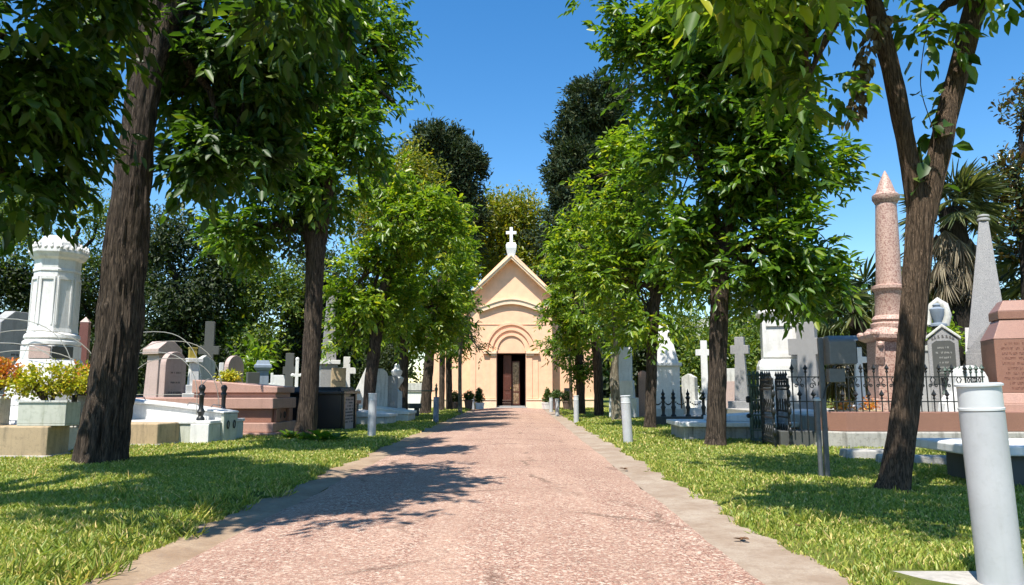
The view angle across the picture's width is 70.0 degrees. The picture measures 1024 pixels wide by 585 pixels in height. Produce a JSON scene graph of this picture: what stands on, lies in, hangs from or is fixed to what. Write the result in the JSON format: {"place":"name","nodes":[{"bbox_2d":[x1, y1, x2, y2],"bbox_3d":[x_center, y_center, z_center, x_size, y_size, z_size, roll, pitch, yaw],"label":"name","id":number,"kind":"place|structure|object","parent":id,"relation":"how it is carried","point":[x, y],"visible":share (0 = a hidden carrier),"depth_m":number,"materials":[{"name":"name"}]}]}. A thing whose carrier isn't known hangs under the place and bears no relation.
{"place":"outdoors","nodes":[
{"label":"outdoors","id":0,"kind":"place"},
{"bbox_2d":[181,358,202,396],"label":"pillar","id":1,"kind":"structure","parent":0,"point":[194,366],"depth_m":21.43,"materials":[{"name":"white stone"}]},
{"bbox_2d":[136,408,764,584],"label":"path","id":2,"kind":"structure","parent":0,"point":[510,496],"depth_m":6.12,"materials":[{"name":"pink stone"}]},
{"bbox_2d":[0,398,1023,584],"bbox_3d":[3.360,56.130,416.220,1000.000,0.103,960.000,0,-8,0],"label":"lawn","id":3,"kind":"structure","parent":0,"point":[913,580],"depth_m":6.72,"materials":[{"name":"plant"}]},
{"bbox_2d":[0,311,28,395],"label":"headstone","id":4,"kind":"object","parent":3,"relation":"on","point":[10,336],"visible":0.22,"depth_m":16.41,"materials":[{"name":"grey stone"}]},
{"bbox_2d":[0,425,70,457],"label":"stone kerb","id":5,"kind":"structure","parent":3,"relation":"on","point":[39,441],"depth_m":12.26,"materials":[{"name":"stone"}]},
{"bbox_2d":[0,396,10,424],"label":"planter","id":6,"kind":"object","parent":5,"relation":"on","point":[5,405],"visible":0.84,"depth_m":12.67,"materials":[{"name":"stone"}]},
{"bbox_2d":[0,357,27,395],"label":"bush","id":7,"kind":"object","parent":6,"relation":"on","point":[5,369],"visible":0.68,"depth_m":12.74,"materials":[{"name":"orange plant"}]},
{"bbox_2d":[16,400,80,425],"bbox_3d":[-7.968,2.070,12.591,0.827,0.429,0.492,0,-8,-4],"label":"planter","id":8,"kind":"object","parent":5,"relation":"on","point":[48,412],"visible":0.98,"depth_m":12.37,"materials":[{"name":"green stone"}]},
{"bbox_2d":[0,357,88,399],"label":"bush","id":9,"kind":"object","parent":8,"relation":"on","point":[23,388],"visible":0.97,"depth_m":12.56,"materials":[{"name":"green plant"}]},
{"bbox_2d":[0,208,84,316],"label":"broadleaf tree","id":10,"kind":"object","parent":3,"relation":"on","point":[15,288],"visible":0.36,"depth_m":43.38,"materials":[{"name":"green plant"}]},
{"bbox_2d":[9,416,78,450],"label":"grave slab","id":11,"kind":"structure","parent":3,"relation":"on","point":[73,432],"depth_m":13.68,"materials":[{"name":"stone"}]},
{"bbox_2d":[0,318,90,425],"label":"grave canopy","id":12,"kind":"object","parent":11,"relation":"on","point":[74,396],"visible":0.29,"depth_m":13.56,"materials":[{"name":"metal"}]},
{"bbox_2d":[4,235,89,415],"bbox_3d":[-9.415,1.002,14.973,1.344,4.331,1.344,1,-8,-9],"label":"column monument","id":13,"kind":"object","parent":3,"relation":"on","point":[55,295],"depth_m":14.75,"materials":[{"name":"white stone"}]},
{"bbox_2d":[0,163,110,291],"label":"broadleaf tree","id":14,"kind":"object","parent":3,"relation":"on","point":[102,219],"visible":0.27,"depth_m":40.86,"materials":[{"name":"green plant"}]},
{"bbox_2d":[79,317,90,364],"bbox_3d":[-10.868,2.124,18.468,0.500,3.022,0.500,2,-8,-14],"label":"obelisk","id":15,"kind":"object","parent":3,"relation":"on","point":[85,329],"visible":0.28,"depth_m":18.52,"materials":[{"name":"pink stone"}]},
{"bbox_2d":[27,224,176,341],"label":"broadleaf tree","id":16,"kind":"object","parent":3,"relation":"on","point":[88,305],"visible":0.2,"depth_m":44.97,"materials":[{"name":"green plant"}]},
{"bbox_2d":[130,422,179,445],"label":"stone kerb","id":17,"kind":"structure","parent":3,"relation":"on","point":[152,433],"depth_m":14.99,"materials":[{"name":"stone"}]},
{"bbox_2d":[142,341,181,396],"bbox_3d":[-11.006,2.879,22.909,0.900,2.688,1.000,-4,-9,28],"label":"headstone","id":18,"kind":"object","parent":3,"relation":"on","point":[151,385],"visible":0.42,"depth_m":22.67,"materials":[{"name":"stone"}]},
{"bbox_2d":[136,314,198,395],"bbox_3d":[-19.969,3.778,39.989,5.958,5.778,5.324,0,-8,0],"label":"shrub","id":19,"kind":"object","parent":3,"relation":"on","point":[142,360],"visible":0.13,"depth_m":39.59,"materials":[{"name":"green plant"}]},
{"bbox_2d":[158,352,185,396],"bbox_3d":[-9.713,2.826,20.888,0.380,2.264,1.040,-3,-8,18],"label":"headstone","id":20,"kind":"object","parent":3,"relation":"on","point":[172,377],"visible":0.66,"depth_m":20.81,"materials":[{"name":"stone"}]},
{"bbox_2d":[100,199,255,372],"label":"broadleaf tree","id":21,"kind":"object","parent":3,"relation":"on","point":[184,300],"visible":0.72,"depth_m":40.16,"materials":[{"name":"green plant"}]},
{"bbox_2d":[0,0,364,258],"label":"avenue tree","id":22,"kind":"object","parent":3,"relation":"on","point":[56,101],"visible":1,"depth_m":8.86,"materials":[{"name":"green plant"}]},
{"bbox_2d":[131,396,244,442],"bbox_3d":[-7.803,2.854,16.471,3.157,1.052,1.580,-1,-8,6],"label":"coffin tomb","id":23,"kind":"object","parent":3,"relation":"on","point":[216,424],"visible":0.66,"depth_m":16.14,"materials":[{"name":"white stone"}]},
{"bbox_2d":[137,331,227,420],"bbox_3d":[-7.917,1.877,16.510,2.570,1.938,1.370,0,-8,0],"label":"grave canopy","id":24,"kind":"object","parent":23,"relation":"on","point":[200,411],"visible":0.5,"depth_m":16.10,"materials":[{"name":"metal"}]},
{"bbox_2d":[198,321,219,359],"bbox_3d":[-11.610,2.997,27.942,1.400,3.771,1.120,2,-8,-14],"label":"stone cross","id":25,"kind":"object","parent":3,"relation":"on","point":[210,348],"visible":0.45,"depth_m":27.97,"materials":[{"name":"grey stone"}]},
{"bbox_2d":[137,380,295,435],"bbox_3d":[-7.822,3.049,19.237,4.100,1.488,1.720,-1,-8,5],"label":"granite tomb","id":26,"kind":"object","parent":3,"relation":"on","point":[264,409],"visible":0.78,"depth_m":18.61,"materials":[{"name":"stone"}]},
{"bbox_2d":[71,0,366,464],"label":"avenue tree","id":27,"kind":"object","parent":3,"relation":"on","point":[217,147],"visible":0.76,"depth_m":12.19,"materials":[{"name":"green plant"}]},
{"bbox_2d":[167,321,276,384],"bbox_3d":[-16.416,4.168,40.102,6.346,5.033,5.820,-6,-10,38],"label":"shrub","id":28,"kind":"object","parent":3,"relation":"on","point":[222,358],"visible":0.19,"depth_m":39.59,"materials":[{"name":"green plant"}]},
{"bbox_2d":[193,215,304,371],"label":"broadleaf tree","id":29,"kind":"object","parent":3,"relation":"on","point":[245,320],"visible":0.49,"depth_m":42.47,"materials":[{"name":"green plant"}]},
{"bbox_2d":[225,334,285,384],"bbox_3d":[-12.018,3.866,33.887,2.712,4.004,2.920,6,-10,-40],"label":"shrub","id":30,"kind":"object","parent":3,"relation":"on","point":[251,360],"visible":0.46,"depth_m":33.69,"materials":[{"name":"green plant"}]},
{"bbox_2d":[70,409,477,584],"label":"gutter","id":31,"kind":"object","parent":3,"relation":"on","point":[152,563],"visible":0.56,"depth_m":6.61,"materials":[{"name":"concrete"}]},
{"bbox_2d":[129,407,471,452],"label":"grass","id":32,"kind":"structure","parent":3,"relation":"on","point":[404,426],"depth_m":16.22,"materials":[{"name":"green plant"}]},
{"bbox_2d":[268,328,342,386],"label":"shrub","id":33,"kind":"object","parent":3,"relation":"on","point":[280,369],"visible":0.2,"depth_m":45.42,"materials":[{"name":"green plant"}]},
{"bbox_2d":[181,0,433,433],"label":"avenue tree","id":34,"kind":"object","parent":3,"relation":"on","point":[351,133],"visible":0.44,"depth_m":18.68,"materials":[{"name":"green plant"}]},
{"bbox_2d":[278,166,313,262],"bbox_3d":[-5.464,-2.062,18.659,0.936,2.659,0.758,0,-8,0],"label":"ivy","id":35,"kind":"object","parent":34,"relation":"hanging from","point":[297,245],"visible":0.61,"depth_m":18.55,"materials":[{"name":"green plant"}]},
{"bbox_2d":[258,238,364,386],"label":"broadleaf tree","id":36,"kind":"object","parent":3,"relation":"on","point":[296,330],"visible":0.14,"depth_m":46.65,"materials":[{"name":"green plant"}]},
{"bbox_2d":[290,387,360,429],"bbox_3d":[-6.351,3.378,21.232,3.520,1.260,1.520,-1,-8,5],"label":"granite tomb","id":37,"kind":"object","parent":3,"relation":"on","point":[337,407],"visible":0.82,"depth_m":20.55,"materials":[{"name":"black stone"}]},
{"bbox_2d":[319,296,340,386],"bbox_3d":[-6.757,2.433,26.968,1.200,4.634,1.100,3,-8,-19],"label":"obelisk","id":38,"kind":"object","parent":3,"relation":"on","point":[324,376],"visible":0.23,"depth_m":26.71,"materials":[{"name":"stone"}]},
{"bbox_2d":[367,393,376,435],"bbox_3d":[-3.382,2.969,17.685,0.213,1.059,0.213,3,-8,-19],"label":"bollard","id":39,"kind":"object","parent":3,"relation":"on","point":[372,401],"visible":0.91,"depth_m":17.61,"materials":[{"name":"paint"}]},
{"bbox_2d":[356,409,397,424],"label":"grave slab","id":40,"kind":"structure","parent":3,"relation":"on","point":[381,417],"depth_m":23.66,"materials":[{"name":"stone"}]},
{"bbox_2d":[336,341,422,387],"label":"shrub","id":41,"kind":"object","parent":3,"relation":"on","point":[386,360],"visible":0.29,"depth_m":46.99,"materials":[{"name":"green plant"}]},
{"bbox_2d":[376,369,387,406],"bbox_3d":[-5.058,3.881,27.772,0.806,1.974,0.570,3,-8,-19],"label":"headstone","id":42,"kind":"object","parent":3,"relation":"on","point":[382,386],"visible":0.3,"depth_m":27.70,"materials":[{"name":"stone"}]},
{"bbox_2d":[334,126,459,360],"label":"broadleaf tree","id":43,"kind":"object","parent":3,"relation":"on","point":[363,227],"visible":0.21,"depth_m":52.63,"materials":[{"name":"green plant"}]},
{"bbox_2d":[320,149,482,409],"bbox_3d":[-4.044,-0.229,25.909,5.764,9.944,4.113,-2,-8,16],"label":"avenue tree","id":44,"kind":"object","parent":3,"relation":"on","point":[388,257],"visible":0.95,"depth_m":25.61,"materials":[{"name":"green plant"}]},
{"bbox_2d":[369,186,484,408],"bbox_3d":[-3.686,0.539,30.136,5.168,9.525,4.234,0,-8,0],"label":"avenue tree","id":45,"kind":"object","parent":3,"relation":"on","point":[451,303],"visible":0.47,"depth_m":29.97,"materials":[{"name":"green plant"}]},
{"bbox_2d":[395,113,493,276],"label":"cypress","id":46,"kind":"object","parent":3,"relation":"on","point":[464,156],"visible":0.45,"depth_m":64.50,"materials":[{"name":"green plant"}]},
{"bbox_2d":[400,211,489,413],"bbox_3d":[-3.213,1.065,34.213,4.411,9.547,4.159,0,-8,0],"label":"avenue tree","id":47,"kind":"object","parent":3,"relation":"on","point":[427,378],"visible":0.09,"depth_m":33.75,"materials":[{"name":"green plant"}]},
{"bbox_2d":[0,447,905,584],"bbox_3d":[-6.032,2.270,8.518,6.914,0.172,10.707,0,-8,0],"label":"grass","id":48,"kind":"structure","parent":3,"relation":"on","point":[284,463],"depth_m":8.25,"materials":[{"name":"green plant"}]},
{"bbox_2d":[433,252,486,409],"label":"avenue tree","id":49,"kind":"object","parent":3,"relation":"on","point":[449,404],"visible":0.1,"depth_m":40.09,"materials":[{"name":"green plant"}]},
{"bbox_2d":[436,276,484,409],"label":"avenue tree","id":50,"kind":"object","parent":3,"relation":"on","point":[442,384],"visible":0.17,"depth_m":39.15,"materials":[{"name":"green plant"}]},
{"bbox_2d":[442,295,495,413],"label":"avenue tree","id":51,"kind":"object","parent":3,"relation":"on","point":[479,347],"visible":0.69,"depth_m":35.88,"materials":[{"name":"green plant"}]},
{"bbox_2d":[136,317,869,397],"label":"wood","id":52,"kind":"object","parent":3,"relation":"on","point":[606,391],"visible":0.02,"depth_m":94.69,"materials":[{"name":"green plant"}]},
{"bbox_2d":[472,180,549,281],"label":"broadleaf tree","id":53,"kind":"object","parent":3,"relation":"on","point":[516,214],"visible":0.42,"depth_m":71.65,"materials":[{"name":"green plant"}]},
{"bbox_2d":[530,295,609,413],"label":"avenue tree","id":54,"kind":"object","parent":3,"relation":"on","point":[580,370],"visible":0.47,"depth_m":33.61,"materials":[{"name":"green plant"}]},
{"bbox_2d":[530,247,621,415],"bbox_3d":[2.998,1.753,31.432,4.111,7.455,3.254,4,-8,-27],"label":"avenue tree","id":55,"kind":"object","parent":3,"relation":"on","point":[582,344],"visible":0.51,"depth_m":31.23,"materials":[{"name":"green plant"}]},
{"bbox_2d":[517,67,647,346],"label":"cypress","id":56,"kind":"object","parent":3,"relation":"on","point":[581,125],"visible":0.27,"depth_m":62.33,"materials":[{"name":"green plant"}]},
{"bbox_2d":[536,203,662,419],"bbox_3d":[3.402,0.694,28.151,4.920,8.704,3.774,0,-8,0],"label":"avenue tree","id":57,"kind":"object","parent":3,"relation":"on","point":[558,273],"visible":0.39,"depth_m":27.94,"materials":[{"name":"green plant"}]},
{"bbox_2d":[609,347,638,416],"bbox_3d":[4.540,3.674,29.740,1.100,2.900,0.900,-2,-8,15],"label":"tomb","id":58,"kind":"object","parent":3,"relation":"on","point":[626,384],"visible":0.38,"depth_m":29.52,"materials":[{"name":"white stone"}]},
{"bbox_2d":[620,395,632,442],"bbox_3d":[2.478,2.740,15.795,0.225,1.026,0.225,0,-7,-20],"label":"bollard","id":59,"kind":"object","parent":3,"relation":"on","point":[626,419],"visible":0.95,"depth_m":15.72,"materials":[{"name":"paint"}]},
{"bbox_2d":[590,296,687,397],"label":"broadleaf tree","id":60,"kind":"object","parent":3,"relation":"on","point":[639,359],"visible":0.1,"depth_m":43.01,"materials":[{"name":"green plant"}]},
{"bbox_2d":[554,109,728,427],"bbox_3d":[4.032,-0.855,22.435,5.418,10.270,3.747,0,-8,0],"label":"avenue tree","id":61,"kind":"object","parent":3,"relation":"on","point":[596,277],"visible":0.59,"depth_m":22.00,"materials":[{"name":"green plant"}]},
{"bbox_2d":[656,325,683,415],"bbox_3d":[5.576,2.970,26.798,1.150,3.525,1.100,-1,-8,4],"label":"pyramid monument","id":62,"kind":"object","parent":3,"relation":"on","point":[668,373],"visible":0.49,"depth_m":26.29,"materials":[{"name":"stone"}]},
{"bbox_2d":[635,294,709,408],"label":"broadleaf tree","id":63,"kind":"object","parent":3,"relation":"on","point":[680,321],"visible":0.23,"depth_m":43.31,"materials":[{"name":"green plant"}]},
{"bbox_2d":[656,389,705,424],"bbox_3d":[5.445,3.755,23.669,1.805,1.250,0.400,0,-8,0],"label":"chain fence","id":64,"kind":"object","parent":3,"relation":"on","point":[662,418],"visible":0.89,"depth_m":23.63,"materials":[{"name":"metal"}]},
{"bbox_2d":[681,374,697,413],"bbox_3d":[6.730,3.967,27.666,0.650,1.775,0.760,-4,-9,30],"label":"headstone","id":65,"kind":"object","parent":3,"relation":"on","point":[689,382],"visible":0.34,"depth_m":27.55,"materials":[{"name":"stone"}]},
{"bbox_2d":[684,341,708,415],"bbox_3d":[7.180,3.296,27.246,1.800,2.996,1.440,-2,-8,12],"label":"stone cross","id":66,"kind":"object","parent":3,"relation":"on","point":[703,353],"visible":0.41,"depth_m":27.17,"materials":[{"name":"white stone"}]},
{"bbox_2d":[543,409,852,584],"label":"gutter","id":67,"kind":"object","parent":3,"relation":"on","point":[765,560],"visible":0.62,"depth_m":6.25,"materials":[{"name":"concrete"}]},
{"bbox_2d":[673,305,760,403],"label":"broadleaf tree","id":68,"kind":"object","parent":3,"relation":"on","point":[694,361],"visible":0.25,"depth_m":39.32,"materials":[{"name":"green plant"}]},
{"bbox_2d":[558,0,880,446],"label":"avenue tree","id":69,"kind":"object","parent":3,"relation":"on","point":[759,181],"visible":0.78,"depth_m":15.10,"materials":[{"name":"green plant"}]},
{"bbox_2d":[666,409,813,439],"bbox_3d":[5.706,3.179,17.468,3.700,0.769,1.920,0,-8,2],"label":"flat tomb","id":70,"kind":"object","parent":3,"relation":"on","point":[737,425],"visible":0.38,"depth_m":16.68,"materials":[{"name":"white stone"}]},
{"bbox_2d":[553,407,927,453],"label":"grass","id":71,"kind":"structure","parent":3,"relation":"on","point":[590,418],"depth_m":16.86,"materials":[{"name":"green plant"}]},
{"bbox_2d":[728,337,753,407],"bbox_3d":[8.071,3.083,25.754,1.900,3.027,1.520,-4,-9,28],"label":"stone cross","id":72,"kind":"object","parent":3,"relation":"on","point":[739,349],"visible":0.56,"depth_m":25.66,"materials":[{"name":"grey stone"}]},
{"bbox_2d":[637,0,856,88],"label":"avenue tree","id":73,"kind":"object","parent":3,"relation":"on","point":[752,25],"visible":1,"depth_m":6.35,"materials":[{"name":"green plant"}]},
{"bbox_2d":[746,371,765,442],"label":"gate pier","id":74,"kind":"structure","parent":3,"relation":"on","point":[754,407],"depth_m":15.99,"materials":[{"name":"black metal"}]},
{"bbox_2d":[727,307,799,383],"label":"broadleaf tree","id":75,"kind":"object","parent":3,"relation":"on","point":[754,332],"visible":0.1,"depth_m":41.81,"materials":[{"name":"green plant"}]},
{"bbox_2d":[759,371,776,446],"bbox_3d":[5.267,2.373,15.073,0.080,1.520,1.218,-1,-8,7],"label":"gate leaf","id":76,"kind":"object","parent":3,"relation":"on","point":[769,430],"visible":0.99,"depth_m":15.05,"materials":[{"name":"metal"}]},
{"bbox_2d":[755,309,798,409],"bbox_3d":[7.434,1.742,20.389,1.500,4.282,1.400,-2,-8,14],"label":"pedestal","id":77,"kind":"object","parent":3,"relation":"on","point":[776,357],"visible":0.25,"depth_m":19.98,"materials":[{"name":"stone"}]},
{"bbox_2d":[774,370,792,446],"bbox_3d":[5.641,2.392,15.218,0.081,1.520,1.117,-1,-8,7],"label":"gate leaf","id":78,"kind":"object","parent":3,"relation":"on","point":[787,393],"visible":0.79,"depth_m":15.15,"materials":[{"name":"metal"}]},
{"bbox_2d":[787,364,829,432],"bbox_3d":[5.979,2.129,14.726,0.776,1.370,0.095,-2,-8,12],"label":"iron fence","id":79,"kind":"object","parent":78,"relation":"attached to","point":[799,393],"visible":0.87,"depth_m":14.74,"materials":[{"name":"black metal"}]},
{"bbox_2d":[776,430,814,446],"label":"stone kerb","id":80,"kind":"structure","parent":3,"relation":"on","point":[804,437],"depth_m":14.75,"materials":[{"name":"grey stone"}]},
{"bbox_2d":[788,322,820,410],"bbox_3d":[7.840,2.267,19.307,1.400,2.959,1.120,-5,-9,32],"label":"stone cross","id":81,"kind":"object","parent":3,"relation":"on","point":[804,350],"visible":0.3,"depth_m":19.20,"materials":[{"name":"grey stone"}]},
{"bbox_2d":[643,0,1023,492],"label":"avenue tree","id":82,"kind":"object","parent":3,"relation":"on","point":[898,456],"visible":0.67,"depth_m":8.64,"materials":[{"name":"green plant"}]},
{"bbox_2d":[840,9,893,131],"bbox_3d":[4.274,-2.661,8.780,0.673,1.488,0.296,0,-8,0],"label":"dead leaf bunch","id":83,"kind":"object","parent":82,"relation":"hanging from","point":[861,60],"visible":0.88,"depth_m":8.77,"materials":[{"name":"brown plant"}]},
{"bbox_2d":[904,25,951,194],"bbox_3d":[4.965,-2.182,8.818,0.536,2.109,0.418,4,-9,-31],"label":"climbing vine","id":84,"kind":"object","parent":82,"relation":"attached to","point":[923,168],"visible":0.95,"depth_m":8.76,"materials":[{"name":"green plant"}]},
{"bbox_2d":[916,31,980,209],"bbox_3d":[5.257,-2.017,8.822,0.848,2.241,0.553,0,-8,0],"label":"climbing vine","id":85,"kind":"object","parent":82,"relation":"attached to","point":[973,58],"visible":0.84,"depth_m":8.74,"materials":[{"name":"green plant"}]},
{"bbox_2d":[813,336,857,476],"bbox_3d":[4.235,1.502,9.563,0.560,1.864,0.360,-1,-8,6],"label":"sign","id":86,"kind":"object","parent":3,"relation":"on","point":[837,350],"visible":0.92,"depth_m":9.53,"materials":[{"name":"grey metal"}]},
{"bbox_2d":[839,448,883,458],"bbox_3d":[6.013,2.754,12.227,0.945,0.260,0.415,-1,-8,4],"label":"kerb stone","id":87,"kind":"object","parent":3,"relation":"on","point":[857,453],"visible":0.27,"depth_m":12.07,"materials":[{"name":"white stone"}]},
{"bbox_2d":[796,252,931,407],"bbox_3d":[15.528,2.103,32.836,6.667,7.728,6.764,0,-8,0],"label":"fan palm","id":88,"kind":"object","parent":3,"relation":"on","point":[856,323],"visible":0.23,"depth_m":32.07,"materials":[{"name":"green plant"}]},
{"bbox_2d":[814,411,1023,447],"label":"plot wall","id":89,"kind":"structure","parent":3,"relation":"on","point":[851,429],"depth_m":14.36,"materials":[{"name":"pink stone"}]},
{"bbox_2d":[832,364,982,411],"bbox_3d":[7.918,1.907,14.643,3.040,0.950,0.095,0,-8,0],"label":"iron fence","id":90,"kind":"object","parent":89,"relation":"on","point":[881,393],"visible":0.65,"depth_m":14.64,"materials":[{"name":"metal"}]},
{"bbox_2d":[895,571,982,584],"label":"concrete pad","id":91,"kind":"object","parent":3,"relation":"on","point":[962,577],"visible":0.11,"depth_m":4.48,"materials":[{"name":"grey concrete"}]},
{"bbox_2d":[954,382,1023,584],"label":"bollard","id":92,"kind":"object","parent":91,"relation":"on","point":[981,408],"visible":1,"depth_m":4.30,"materials":[{"name":"paint"}]},
{"bbox_2d":[898,157,1015,365],"bbox_3d":[15.451,-0.002,25.035,4.033,9.362,3.799,0,-8,0],"label":"fan palm","id":93,"kind":"object","parent":3,"relation":"on","point":[954,256],"visible":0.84,"depth_m":24.68,"materials":[{"name":"green plant"}]},
{"bbox_2d":[916,438,1023,485],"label":"table tomb","id":94,"kind":"object","parent":3,"relation":"on","point":[952,448],"visible":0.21,"depth_m":9.28,"materials":[{"name":"stone"}]},
{"bbox_2d":[968,73,1023,299],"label":"magnolia tree","id":95,"kind":"object","parent":3,"relation":"on","point":[1014,170],"visible":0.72,"depth_m":27.52,"materials":[{"name":"green plant"}]},
{"bbox_2d":[974,232,1020,300],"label":"fan palm","id":96,"kind":"object","parent":3,"relation":"on","point":[1013,292],"visible":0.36,"depth_m":28.69,"materials":[{"name":"green plant"}]},
{"bbox_2d":[0,0,1023,382],"label":"sky","id":97,"kind":"structure","parent":0,"point":[497,67],"materials":[{"name":"blue"}]},
{"bbox_2d":[425,227,599,408],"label":"chapel","id":98,"kind":"structure","parent":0,"point":[511,372],"depth_m":45.60,"materials":[{"name":"paint"}]},
{"bbox_2d":[503,355,510,404],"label":"door","id":99,"kind":"structure","parent":98,"relation":"in","point":[506,358],"depth_m":45.69,"materials":[{"name":"brown wood"}]},
{"bbox_2d":[512,361,519,404],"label":"inner door","id":100,"kind":"structure","parent":98,"relation":"in","point":[515,364],"depth_m":45.96,"materials":[{"name":"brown wood"}]},
{"bbox_2d":[726,408,834,430],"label":"plot floor","id":101,"kind":"structure","parent":0,"point":[797,417],"depth_m":16.55,"materials":[{"name":"grey stone"}]},
{"bbox_2d":[847,347,867,409],"bbox_3d":[8.083,2.051,17.014,0.550,1.547,0.440,-2,-8,12],"label":"stone cross","id":102,"kind":"object","parent":101,"relation":"on","point":[861,360],"visible":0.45,"depth_m":16.96,"materials":[{"name":"white stone"}]},
{"bbox_2d":[920,297,960,410],"bbox_3d":[9.812,1.485,17.179,1.230,2.751,0.720,-3,-8,24],"label":"urn monument","id":103,"kind":"object","parent":101,"relation":"on","point":[941,346],"visible":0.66,"depth_m":16.85,"materials":[{"name":"grey stone"}]},
{"bbox_2d":[938,365,988,410],"bbox_3d":[9.712,2.118,15.742,0.957,1.081,0.500,-1,-8,10],"label":"rounded stone","id":104,"kind":"object","parent":101,"relation":"on","point":[958,372],"visible":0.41,"depth_m":15.56,"materials":[{"name":"white stone"}]},
{"bbox_2d":[965,214,1001,366],"bbox_3d":[11.394,0.489,17.545,0.920,4.826,0.920,-2,-7,32],"label":"obelisk","id":105,"kind":"object","parent":101,"relation":"on","point":[986,295],"visible":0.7,"depth_m":17.39,"materials":[{"name":"grey stone"}]},
{"bbox_2d":[980,300,1023,410],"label":"pedestal","id":106,"kind":"object","parent":101,"relation":"on","point":[1002,346],"visible":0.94,"depth_m":15.45,"materials":[{"name":"pink stone"}]},
{"bbox_2d":[857,171,926,410],"bbox_3d":[9.835,-0.084,19.084,1.350,6.365,1.319,1,-7,9],"label":"column monument","id":107,"kind":"object","parent":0,"point":[879,337],"depth_m":18.89,"materials":[{"name":"stone"}]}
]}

